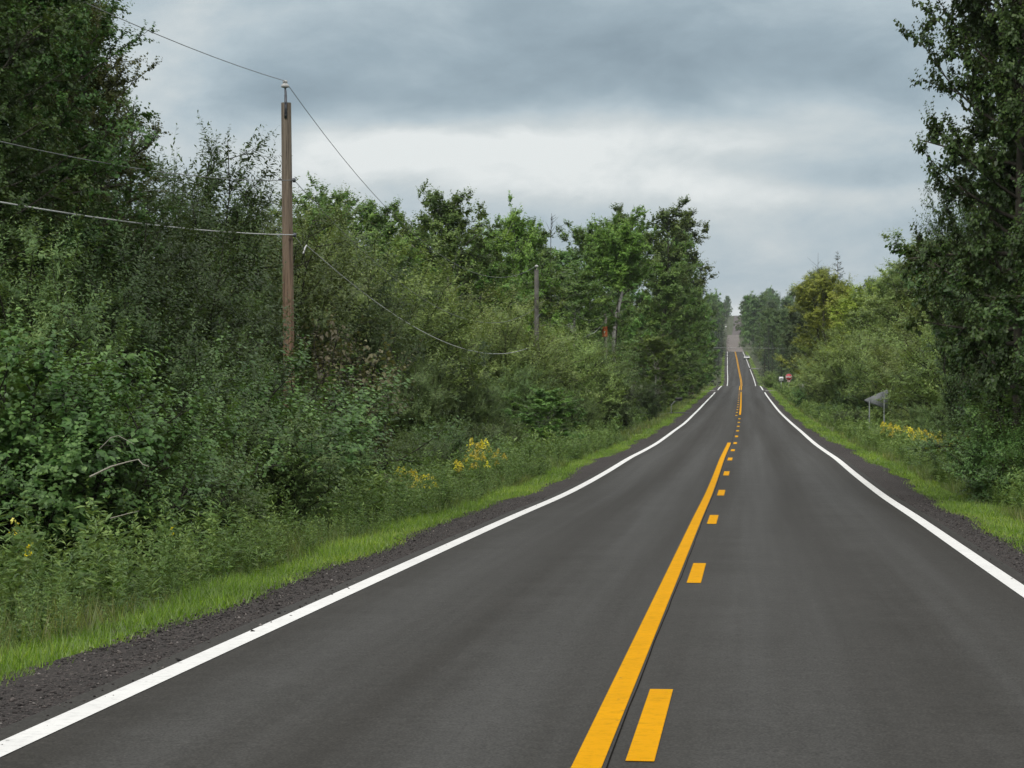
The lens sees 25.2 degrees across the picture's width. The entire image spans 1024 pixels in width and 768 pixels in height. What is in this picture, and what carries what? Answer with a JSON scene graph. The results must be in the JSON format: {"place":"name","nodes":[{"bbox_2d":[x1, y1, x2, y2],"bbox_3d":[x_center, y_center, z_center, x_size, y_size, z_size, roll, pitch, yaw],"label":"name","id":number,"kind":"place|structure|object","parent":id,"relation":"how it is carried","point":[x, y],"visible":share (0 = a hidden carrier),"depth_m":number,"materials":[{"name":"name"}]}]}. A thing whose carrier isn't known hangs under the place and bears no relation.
{"place":"outdoors","nodes":[
{"label":"outdoors","id":0,"kind":"place"},
{"bbox_2d":[0,352,1023,767],"bbox_3d":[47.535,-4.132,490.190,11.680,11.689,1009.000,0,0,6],"label":"road","id":1,"kind":"structure","parent":0,"point":[740,568],"depth_m":17.50,"materials":[{"name":"grey asphalt"}]},
{"bbox_2d":[0,495,1023,744],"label":"gravel","id":2,"kind":"structure","parent":0,"point":[226,615],"depth_m":20.36,"materials":[{"name":"grey gravel"}]},
{"bbox_2d":[0,309,1023,685],"bbox_3d":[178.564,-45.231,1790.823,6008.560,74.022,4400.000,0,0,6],"label":"ground","id":3,"kind":"structure","parent":0,"point":[746,347],"depth_m":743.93,"materials":[{"name":"green plant"}]},
{"bbox_2d":[0,76,87,345],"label":"aspen tree","id":4,"kind":"object","parent":3,"relation":"on","point":[12,129],"visible":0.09,"depth_m":35.96,"materials":[{"name":"green plant"}]},
{"bbox_2d":[0,0,103,388],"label":"aspen tree","id":5,"kind":"object","parent":3,"relation":"on","point":[10,48],"visible":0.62,"depth_m":33.86,"materials":[{"name":"green plant"}]},
{"bbox_2d":[0,205,162,472],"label":"willow shrub","id":6,"kind":"object","parent":3,"relation":"on","point":[43,305],"visible":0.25,"depth_m":30.40,"materials":[{"name":"green plant"}]},
{"bbox_2d":[6,0,163,257],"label":"aspen tree","id":7,"kind":"object","parent":3,"relation":"on","point":[121,8],"visible":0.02,"depth_m":48.44,"materials":[{"name":"green plant"}]},
{"bbox_2d":[13,0,172,360],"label":"aspen tree","id":8,"kind":"object","parent":3,"relation":"on","point":[99,81],"visible":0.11,"depth_m":40.81,"materials":[{"name":"green plant"}]},
{"bbox_2d":[16,30,172,303],"bbox_3d":[-9.040,-2.600,45.199,4.688,9.879,4.647,0,1,-24],"label":"aspen tree","id":9,"kind":"object","parent":3,"relation":"on","point":[121,182],"visible":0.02,"depth_m":45.01,"materials":[{"name":"green plant"}]},
{"bbox_2d":[0,0,192,378],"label":"aspen tree","id":10,"kind":"object","parent":3,"relation":"on","point":[93,145],"visible":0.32,"depth_m":37.67,"materials":[{"name":"green plant"}]},
{"bbox_2d":[0,305,226,589],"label":"alder shrub","id":11,"kind":"object","parent":3,"relation":"on","point":[52,402],"visible":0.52,"depth_m":27.07,"materials":[{"name":"green plant"}]},
{"bbox_2d":[2,153,256,416],"bbox_3d":[-7.681,-0.909,38.682,6.111,6.622,6.166,0,1,27],"label":"willow shrub","id":12,"kind":"object","parent":3,"relation":"on","point":[91,211],"visible":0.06,"depth_m":38.58,"materials":[{"name":"green plant"}]},
{"bbox_2d":[0,350,268,607],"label":"alder shrub","id":13,"kind":"object","parent":3,"relation":"on","point":[119,501],"visible":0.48,"depth_m":27.06,"materials":[{"name":"green plant"}]},
{"bbox_2d":[2,209,269,488],"bbox_3d":[-5.907,0.001,34.919,4.589,5.175,4.548,0,0,-1],"label":"willow shrub","id":14,"kind":"object","parent":3,"relation":"on","point":[137,307],"visible":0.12,"depth_m":34.52,"materials":[{"name":"green plant"}]},
{"bbox_2d":[48,119,311,389],"bbox_3d":[-6.891,-1.304,44.035,5.942,7.445,5.889,0,0,13],"label":"willow shrub","id":15,"kind":"object","parent":3,"relation":"on","point":[210,250],"visible":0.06,"depth_m":43.99,"materials":[{"name":"green plant"}]},
{"bbox_2d":[57,352,316,564],"bbox_3d":[-5.027,1.401,30.833,4.532,3.670,4.798,0,0,21],"label":"alder shrub","id":16,"kind":"object","parent":3,"relation":"on","point":[234,432],"visible":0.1,"depth_m":30.60,"materials":[{"name":"green plant"}]},
{"bbox_2d":[109,441,288,579],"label":"willow shrub","id":17,"kind":"object","parent":3,"relation":"on","point":[229,497],"visible":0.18,"depth_m":29.41,"materials":[{"name":"green plant"}]},
{"bbox_2d":[92,194,329,423],"bbox_3d":[-6.345,-0.536,40.591,5.418,6.164,5.466,0,1,43],"label":"willow shrub","id":18,"kind":"object","parent":3,"relation":"on","point":[226,303],"visible":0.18,"depth_m":40.35,"materials":[{"name":"green plant"}]},
{"bbox_2d":[138,110,304,372],"bbox_3d":[-7.168,-2.138,55.886,4.397,9.149,3.950,0,0,0],"label":"willow shrub","id":19,"kind":"object","parent":3,"relation":"on","point":[250,225],"visible":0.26,"depth_m":56.04,"materials":[{"name":"green plant"}]},
{"bbox_2d":[172,239,283,422],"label":"willow shrub","id":20,"kind":"object","parent":3,"relation":"on","point":[256,309],"visible":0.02,"depth_m":47.12,"materials":[{"name":"green plant"}]},
{"bbox_2d":[161,383,360,550],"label":"willow shrub","id":21,"kind":"object","parent":3,"relation":"on","point":[302,489],"visible":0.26,"depth_m":35.32,"materials":[{"name":"green plant"}]},
{"bbox_2d":[122,316,403,530],"bbox_3d":[-4.857,1.087,37.422,6.587,4.445,6.973,0,1,38],"label":"alder shrub","id":22,"kind":"object","parent":3,"relation":"on","point":[351,448],"visible":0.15,"depth_m":36.91,"materials":[{"name":"green plant"}]},
{"bbox_2d":[140,163,426,426],"bbox_3d":[-6.739,-1.643,61.142,8.504,8.342,7.550,0,0,7],"label":"willow shrub","id":23,"kind":"object","parent":3,"relation":"on","point":[329,289],"visible":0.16,"depth_m":60.24,"materials":[{"name":"green plant"}]},
{"bbox_2d":[278,80,295,413],"bbox_3d":[-5.079,-2.014,51.752,0.405,9.704,0.280,0,0,-12],"label":"utility pole","id":24,"kind":"object","parent":3,"relation":"on","point":[287,224],"visible":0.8,"depth_m":51.66,"materials":[{"name":"brown wood"}]},
{"bbox_2d":[0,201,533,353],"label":"phone cable","id":25,"kind":"object","parent":24,"relation":"attached to","point":[226,232],"visible":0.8,"depth_m":46.56,"materials":[{"name":"black rubber"}]},
{"bbox_2d":[0,141,601,335],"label":"neutral line","id":26,"kind":"object","parent":24,"relation":"attached to","point":[242,179],"visible":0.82,"depth_m":46.03,"materials":[{"name":"metal"}]},
{"bbox_2d":[81,1,603,319],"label":"power line","id":27,"kind":"object","parent":24,"relation":"attached to","point":[313,120],"visible":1,"depth_m":53.43,"materials":[{"name":"metal"}]},
{"bbox_2d":[231,180,397,387],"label":"willow shrub","id":28,"kind":"object","parent":3,"relation":"on","point":[361,298],"visible":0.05,"depth_m":76.72,"materials":[{"name":"green plant"}]},
{"bbox_2d":[266,297,364,420],"bbox_3d":[-3.946,0.504,48.682,2.258,4.786,2.113,0,1,-34],"label":"dogwood sapling","id":29,"kind":"object","parent":3,"relation":"on","point":[333,335],"visible":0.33,"depth_m":48.71,"materials":[{"name":"green plant"}]},
{"bbox_2d":[277,410,394,517],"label":"willow shrub","id":30,"kind":"object","parent":3,"relation":"on","point":[365,457],"visible":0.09,"depth_m":42.00,"materials":[{"name":"green plant"}]},
{"bbox_2d":[268,171,406,338],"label":"aspen tree","id":31,"kind":"object","parent":3,"relation":"on","point":[318,199],"visible":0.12,"depth_m":105.59,"materials":[{"name":"green plant"}]},
{"bbox_2d":[232,203,455,401],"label":"willow shrub","id":32,"kind":"object","parent":3,"relation":"on","point":[384,288],"visible":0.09,"depth_m":78.25,"materials":[{"name":"green plant"}]},
{"bbox_2d":[217,333,474,496],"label":"alder shrub","id":33,"kind":"object","parent":3,"relation":"on","point":[340,396],"visible":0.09,"depth_m":43.50,"materials":[{"name":"green plant"}]},
{"bbox_2d":[0,352,726,728],"bbox_3d":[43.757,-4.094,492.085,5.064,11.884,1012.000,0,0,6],"label":"gravel shoulder","id":34,"kind":"object","parent":3,"relation":"on","point":[418,544],"visible":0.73,"depth_m":19.62},
{"bbox_2d":[308,325,423,492],"bbox_3d":[-2.922,0.870,47.541,2.562,4.344,2.398,0,0,-22],"label":"dogwood sapling","id":35,"kind":"object","parent":3,"relation":"on","point":[368,359],"visible":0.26,"depth_m":47.75,"materials":[{"name":"green plant"}]},
{"bbox_2d":[302,294,433,449],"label":"willow shrub","id":36,"kind":"object","parent":3,"relation":"on","point":[376,342],"visible":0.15,"depth_m":76.31,"materials":[{"name":"green plant"}]},
{"bbox_2d":[321,189,432,310],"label":"aspen tree","id":37,"kind":"object","parent":3,"relation":"on","point":[379,219],"visible":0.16,"depth_m":112.97,"materials":[{"name":"green plant"}]},
{"bbox_2d":[245,209,511,451],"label":"willow shrub","id":38,"kind":"object","parent":3,"relation":"on","point":[434,312],"visible":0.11,"depth_m":82.85,"materials":[{"name":"green plant"}]},
{"bbox_2d":[365,352,469,452],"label":"willow shrub","id":39,"kind":"object","parent":3,"relation":"on","point":[428,408],"visible":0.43,"depth_m":72.24,"materials":[{"name":"green plant"}]},
{"bbox_2d":[379,239,464,319],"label":"aspen tree","id":40,"kind":"object","parent":3,"relation":"on","point":[434,256],"visible":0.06,"depth_m":125.44,"materials":[{"name":"green plant"}]},
{"bbox_2d":[383,424,467,480],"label":"willow shrub","id":41,"kind":"object","parent":3,"relation":"on","point":[444,455],"visible":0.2,"depth_m":58.32,"materials":[{"name":"green plant"}]},
{"bbox_2d":[368,246,499,414],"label":"willow shrub","id":42,"kind":"object","parent":3,"relation":"on","point":[449,348],"visible":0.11,"depth_m":86.14,"materials":[{"name":"green plant"}]},
{"bbox_2d":[381,178,509,429],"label":"aspen tree","id":43,"kind":"object","parent":3,"relation":"on","point":[449,215],"visible":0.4,"depth_m":125.66,"materials":[{"name":"green plant"}]},
{"bbox_2d":[391,412,510,476],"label":"alder shrub","id":44,"kind":"object","parent":3,"relation":"on","point":[458,440],"visible":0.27,"depth_m":66.17,"materials":[{"name":"green plant"}]},
{"bbox_2d":[437,369,520,451],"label":"willow shrub","id":45,"kind":"object","parent":3,"relation":"on","point":[487,404],"visible":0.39,"depth_m":84.26,"materials":[{"name":"green plant"}]},
{"bbox_2d":[397,263,579,423],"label":"willow shrub","id":46,"kind":"object","parent":3,"relation":"on","point":[486,300],"visible":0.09,"depth_m":110.14,"materials":[{"name":"green plant"}]},
{"bbox_2d":[442,212,549,343],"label":"aspen tree","id":47,"kind":"object","parent":3,"relation":"on","point":[501,247],"visible":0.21,"depth_m":137.97,"materials":[{"name":"green plant"}]},
{"bbox_2d":[450,259,543,377],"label":"aspen tree","id":48,"kind":"object","parent":3,"relation":"on","point":[480,283],"visible":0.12,"depth_m":135.03,"materials":[{"name":"green plant"}]},
{"bbox_2d":[457,415,536,450],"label":"willow shrub","id":49,"kind":"object","parent":3,"relation":"on","point":[493,433],"visible":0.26,"depth_m":76.34,"materials":[{"name":"green plant"}]},
{"bbox_2d":[0,381,1023,652],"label":"undergrowth","id":50,"kind":"object","parent":3,"relation":"on","point":[358,505],"visible":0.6,"depth_m":27.91,"materials":[{"name":"green plant"}]},
{"bbox_2d":[0,385,1023,656],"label":"tall grass","id":51,"kind":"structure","parent":3,"relation":"on","point":[334,537],"depth_m":30.82,"materials":[{"name":"green plant"}]},
{"bbox_2d":[468,190,573,353],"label":"aspen tree","id":52,"kind":"object","parent":3,"relation":"on","point":[518,230],"visible":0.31,"depth_m":150.09,"materials":[{"name":"green plant"}]},
{"bbox_2d":[473,360,569,440],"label":"willow shrub","id":53,"kind":"object","parent":3,"relation":"on","point":[523,388],"visible":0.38,"depth_m":98.01,"materials":[{"name":"green plant"}]},
{"bbox_2d":[443,288,619,424],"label":"willow shrub","id":54,"kind":"object","parent":3,"relation":"on","point":[522,359],"visible":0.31,"depth_m":105.58,"materials":[{"name":"green plant"}]},
{"bbox_2d":[475,246,593,356],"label":"aspen tree","id":55,"kind":"object","parent":3,"relation":"on","point":[564,271],"visible":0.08,"depth_m":151.80,"materials":[{"name":"green plant"}]},
{"bbox_2d":[533,265,539,367],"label":"utility pole","id":56,"kind":"object","parent":3,"relation":"on","point":[536,293],"visible":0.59,"depth_m":109.33,"materials":[{"name":"grey wood"}]},
{"bbox_2d":[499,385,587,450],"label":"shrub","id":57,"kind":"object","parent":3,"relation":"on","point":[551,398],"visible":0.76,"depth_m":84.12,"materials":[{"name":"green plant"}]},
{"bbox_2d":[523,216,568,352],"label":"aspen tree","id":58,"kind":"object","parent":3,"relation":"on","point":[543,254],"visible":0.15,"depth_m":165.06,"materials":[{"name":"green plant"}]},
{"bbox_2d":[503,247,638,368],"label":"aspen tree","id":59,"kind":"object","parent":3,"relation":"on","point":[566,261],"visible":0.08,"depth_m":171.54,"materials":[{"name":"green plant"}]},
{"bbox_2d":[521,309,632,428],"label":"willow shrub","id":60,"kind":"object","parent":3,"relation":"on","point":[582,365],"visible":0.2,"depth_m":113.51,"materials":[{"name":"green plant"}]},
{"bbox_2d":[545,381,610,435],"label":"willow shrub","id":61,"kind":"object","parent":3,"relation":"on","point":[591,419],"visible":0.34,"depth_m":103.91,"materials":[{"name":"green plant"}]},
{"bbox_2d":[541,261,636,388],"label":"aspen tree","id":62,"kind":"object","parent":3,"relation":"on","point":[577,284],"visible":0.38,"depth_m":164.51,"materials":[{"name":"green plant"}]},
{"bbox_2d":[551,217,636,381],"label":"aspen tree","id":63,"kind":"object","parent":3,"relation":"on","point":[579,233],"visible":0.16,"depth_m":199.14,"materials":[{"name":"green plant"}]},
{"bbox_2d":[552,327,651,430],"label":"willow shrub","id":64,"kind":"object","parent":3,"relation":"on","point":[619,409],"visible":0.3,"depth_m":129.41,"materials":[{"name":"green plant"}]},
{"bbox_2d":[578,219,651,386],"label":"aspen tree","id":65,"kind":"object","parent":3,"relation":"on","point":[633,326],"visible":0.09,"depth_m":214.32,"materials":[{"name":"green plant"}]},
{"bbox_2d":[582,204,665,372],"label":"birch tree","id":66,"kind":"object","parent":3,"relation":"on","point":[624,248],"visible":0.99,"depth_m":167.36,"materials":[{"name":"green plant"}]},
{"bbox_2d":[605,203,660,400],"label":"aspen tree","id":67,"kind":"object","parent":3,"relation":"on","point":[619,208],"visible":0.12,"depth_m":231.59,"materials":[{"name":"green plant"}]},
{"bbox_2d":[626,379,672,419],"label":"willow shrub","id":68,"kind":"object","parent":3,"relation":"on","point":[648,405],"visible":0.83,"depth_m":164.53,"materials":[{"name":"green plant"}]},
{"bbox_2d":[619,328,691,410],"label":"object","id":69,"kind":"object","parent":3,"relation":"on","point":[655,346],"visible":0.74,"depth_m":189.44,"materials":[{"name":"green plant"}]},
{"bbox_2d":[622,261,699,400],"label":"aspen tree","id":70,"kind":"object","parent":3,"relation":"on","point":[669,295],"visible":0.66,"depth_m":223.89,"materials":[{"name":"green plant"}]},
{"bbox_2d":[633,194,697,393],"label":"aspen tree","id":71,"kind":"object","parent":3,"relation":"on","point":[666,223],"visible":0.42,"depth_m":250.18,"materials":[{"name":"green plant"}]},
{"bbox_2d":[645,230,707,395],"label":"aspen tree","id":72,"kind":"object","parent":3,"relation":"on","point":[690,299],"visible":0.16,"depth_m":260.45,"materials":[{"name":"green plant"}]},
{"bbox_2d":[664,344,706,398],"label":"aspen tree","id":73,"kind":"object","parent":3,"relation":"on","point":[684,349],"visible":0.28,"depth_m":253.80,"materials":[{"name":"green plant"}]},
{"bbox_2d":[666,207,719,394],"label":"aspen tree","id":74,"kind":"object","parent":3,"relation":"on","point":[692,259],"visible":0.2,"depth_m":294.58,"materials":[{"name":"green plant"}]},
{"bbox_2d":[674,282,721,395],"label":"aspen tree","id":75,"kind":"object","parent":3,"relation":"on","point":[704,348],"visible":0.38,"depth_m":288.35,"materials":[{"name":"green plant"}]},
{"bbox_2d":[683,306,721,386],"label":"aspen tree","id":76,"kind":"object","parent":3,"relation":"on","point":[707,312],"visible":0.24,"depth_m":343.21,"materials":[{"name":"green plant"}]},
{"bbox_2d":[738,297,764,347],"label":"forest tree","id":77,"kind":"object","parent":3,"relation":"on","point":[751,317],"visible":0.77,"depth_m":1080.76,"materials":[{"name":"green plant"}]},
{"bbox_2d":[755,307,785,369],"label":"forest tree","id":78,"kind":"object","parent":3,"relation":"on","point":[772,316],"visible":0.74,"depth_m":653.74,"materials":[{"name":"green plant"}]},
{"bbox_2d":[770,323,807,377],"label":"forest tree","id":79,"kind":"object","parent":3,"relation":"on","point":[790,337],"visible":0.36,"depth_m":487.70,"materials":[{"name":"green plant"}]},
{"bbox_2d":[775,263,835,381],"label":"maple tree","id":80,"kind":"object","parent":3,"relation":"on","point":[792,317],"visible":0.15,"depth_m":396.14,"materials":[{"name":"green plant"}]},
{"bbox_2d":[772,265,858,391],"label":"yellowing tree","id":81,"kind":"object","parent":3,"relation":"on","point":[827,297],"visible":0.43,"depth_m":254.85,"materials":[{"name":"green plant"}]},
{"bbox_2d":[783,320,885,409],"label":"willow shrub","id":82,"kind":"object","parent":3,"relation":"on","point":[835,359],"visible":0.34,"depth_m":175.55,"materials":[{"name":"green plant"}]},
{"bbox_2d":[818,276,883,369],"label":"yellowing tree","id":83,"kind":"object","parent":3,"relation":"on","point":[849,303],"visible":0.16,"depth_m":228.81,"materials":[{"name":"green plant"}]},
{"bbox_2d":[829,354,882,412],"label":"willow shrub","id":84,"kind":"object","parent":3,"relation":"on","point":[852,397],"visible":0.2,"depth_m":154.14,"materials":[{"name":"green plant"}]},
{"bbox_2d":[831,304,893,371],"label":"willow tree","id":85,"kind":"object","parent":3,"relation":"on","point":[855,324],"visible":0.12,"depth_m":187.35,"materials":[{"name":"green plant"}]},
{"bbox_2d":[849,258,906,341],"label":"willow tree","id":86,"kind":"object","parent":3,"relation":"on","point":[878,291],"visible":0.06,"depth_m":202.15,"materials":[{"name":"green plant"}]},
{"bbox_2d":[832,318,929,425],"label":"willow shrub","id":87,"kind":"object","parent":3,"relation":"on","point":[867,383],"visible":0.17,"depth_m":128.13,"materials":[{"name":"green plant"}]},
{"bbox_2d":[744,353,1023,574],"bbox_3d":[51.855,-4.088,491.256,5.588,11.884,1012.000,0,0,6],"label":"gravel shoulder","id":88,"kind":"object","parent":3,"relation":"on","point":[891,483],"visible":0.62,"depth_m":49.60},
{"bbox_2d":[851,300,943,424],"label":"willow shrub","id":89,"kind":"object","parent":3,"relation":"on","point":[889,363],"visible":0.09,"depth_m":118.74,"materials":[{"name":"green plant"}]},
{"bbox_2d":[852,227,955,380],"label":"willow tree","id":90,"kind":"object","parent":3,"relation":"on","point":[875,303],"visible":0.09,"depth_m":162.26,"materials":[{"name":"green plant"}]},
{"bbox_2d":[867,327,944,434],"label":"willow shrub","id":91,"kind":"object","parent":3,"relation":"on","point":[911,412],"visible":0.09,"depth_m":98.57,"materials":[{"name":"green plant"}]},
{"bbox_2d":[872,233,962,412],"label":"willow tree","id":92,"kind":"object","parent":3,"relation":"on","point":[909,296],"visible":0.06,"depth_m":128.56,"materials":[{"name":"green plant"}]},
{"bbox_2d":[901,391,959,449],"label":"willow shrub","id":93,"kind":"object","parent":3,"relation":"on","point":[930,421],"visible":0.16,"depth_m":82.40,"materials":[{"name":"green plant"}]},
{"bbox_2d":[850,275,1012,426],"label":"willow shrub","id":94,"kind":"object","parent":3,"relation":"on","point":[931,388],"visible":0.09,"depth_m":88.98,"materials":[{"name":"green plant"}]},
{"bbox_2d":[897,411,977,479],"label":"alder shrub","id":95,"kind":"object","parent":3,"relation":"on","point":[935,455],"visible":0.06,"depth_m":59.23,"materials":[{"name":"green plant"}]},
{"bbox_2d":[912,148,986,443],"bbox_3d":[12.857,-1.822,65.193,2.950,9.820,2.650,0,1,42],"label":"poplar tree","id":96,"kind":"object","parent":3,"relation":"on","point":[946,362],"visible":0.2,"depth_m":64.90,"materials":[{"name":"green plant"}]},
{"bbox_2d":[883,2,1023,431],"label":"poplar tree","id":97,"kind":"object","parent":3,"relation":"on","point":[947,292],"visible":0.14,"depth_m":53.36,"materials":[{"name":"green plant"}]},
{"bbox_2d":[889,0,1023,438],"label":"poplar tree","id":98,"kind":"object","parent":3,"relation":"on","point":[1002,88],"visible":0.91,"depth_m":51.03,"materials":[{"name":"green plant"}]},
{"bbox_2d":[914,382,1023,498],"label":"alder shrub","id":99,"kind":"object","parent":3,"relation":"on","point":[978,429],"visible":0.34,"depth_m":48.07,"materials":[{"name":"green plant"}]},
{"bbox_2d":[946,180,1012,420],"bbox_3d":[13.160,-1.674,61.037,3.191,9.502,3.134,0,1,30],"label":"poplar tree","id":100,"kind":"object","parent":3,"relation":"on","point":[970,371],"visible":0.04,"depth_m":61.00,"materials":[{"name":"green plant"}]},
{"bbox_2d":[941,424,1023,503],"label":"alder shrub","id":101,"kind":"object","parent":3,"relation":"on","point":[968,466],"visible":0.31,"depth_m":46.96,"materials":[{"name":"green plant"}]},
{"bbox_2d":[945,0,1023,387],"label":"poplar tree","id":102,"kind":"object","parent":3,"relation":"on","point":[1007,300],"visible":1,"depth_m":47.22,"materials":[{"name":"green plant"}]},
{"bbox_2d":[960,442,1023,507],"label":"alder shrub","id":103,"kind":"object","parent":3,"relation":"on","point":[996,469],"visible":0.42,"depth_m":45.15,"materials":[{"name":"green plant"}]},
{"bbox_2d":[86,0,1020,315],"label":"sky","id":104,"kind":"structure","parent":0,"point":[788,127],"materials":[{"name":"grey"}]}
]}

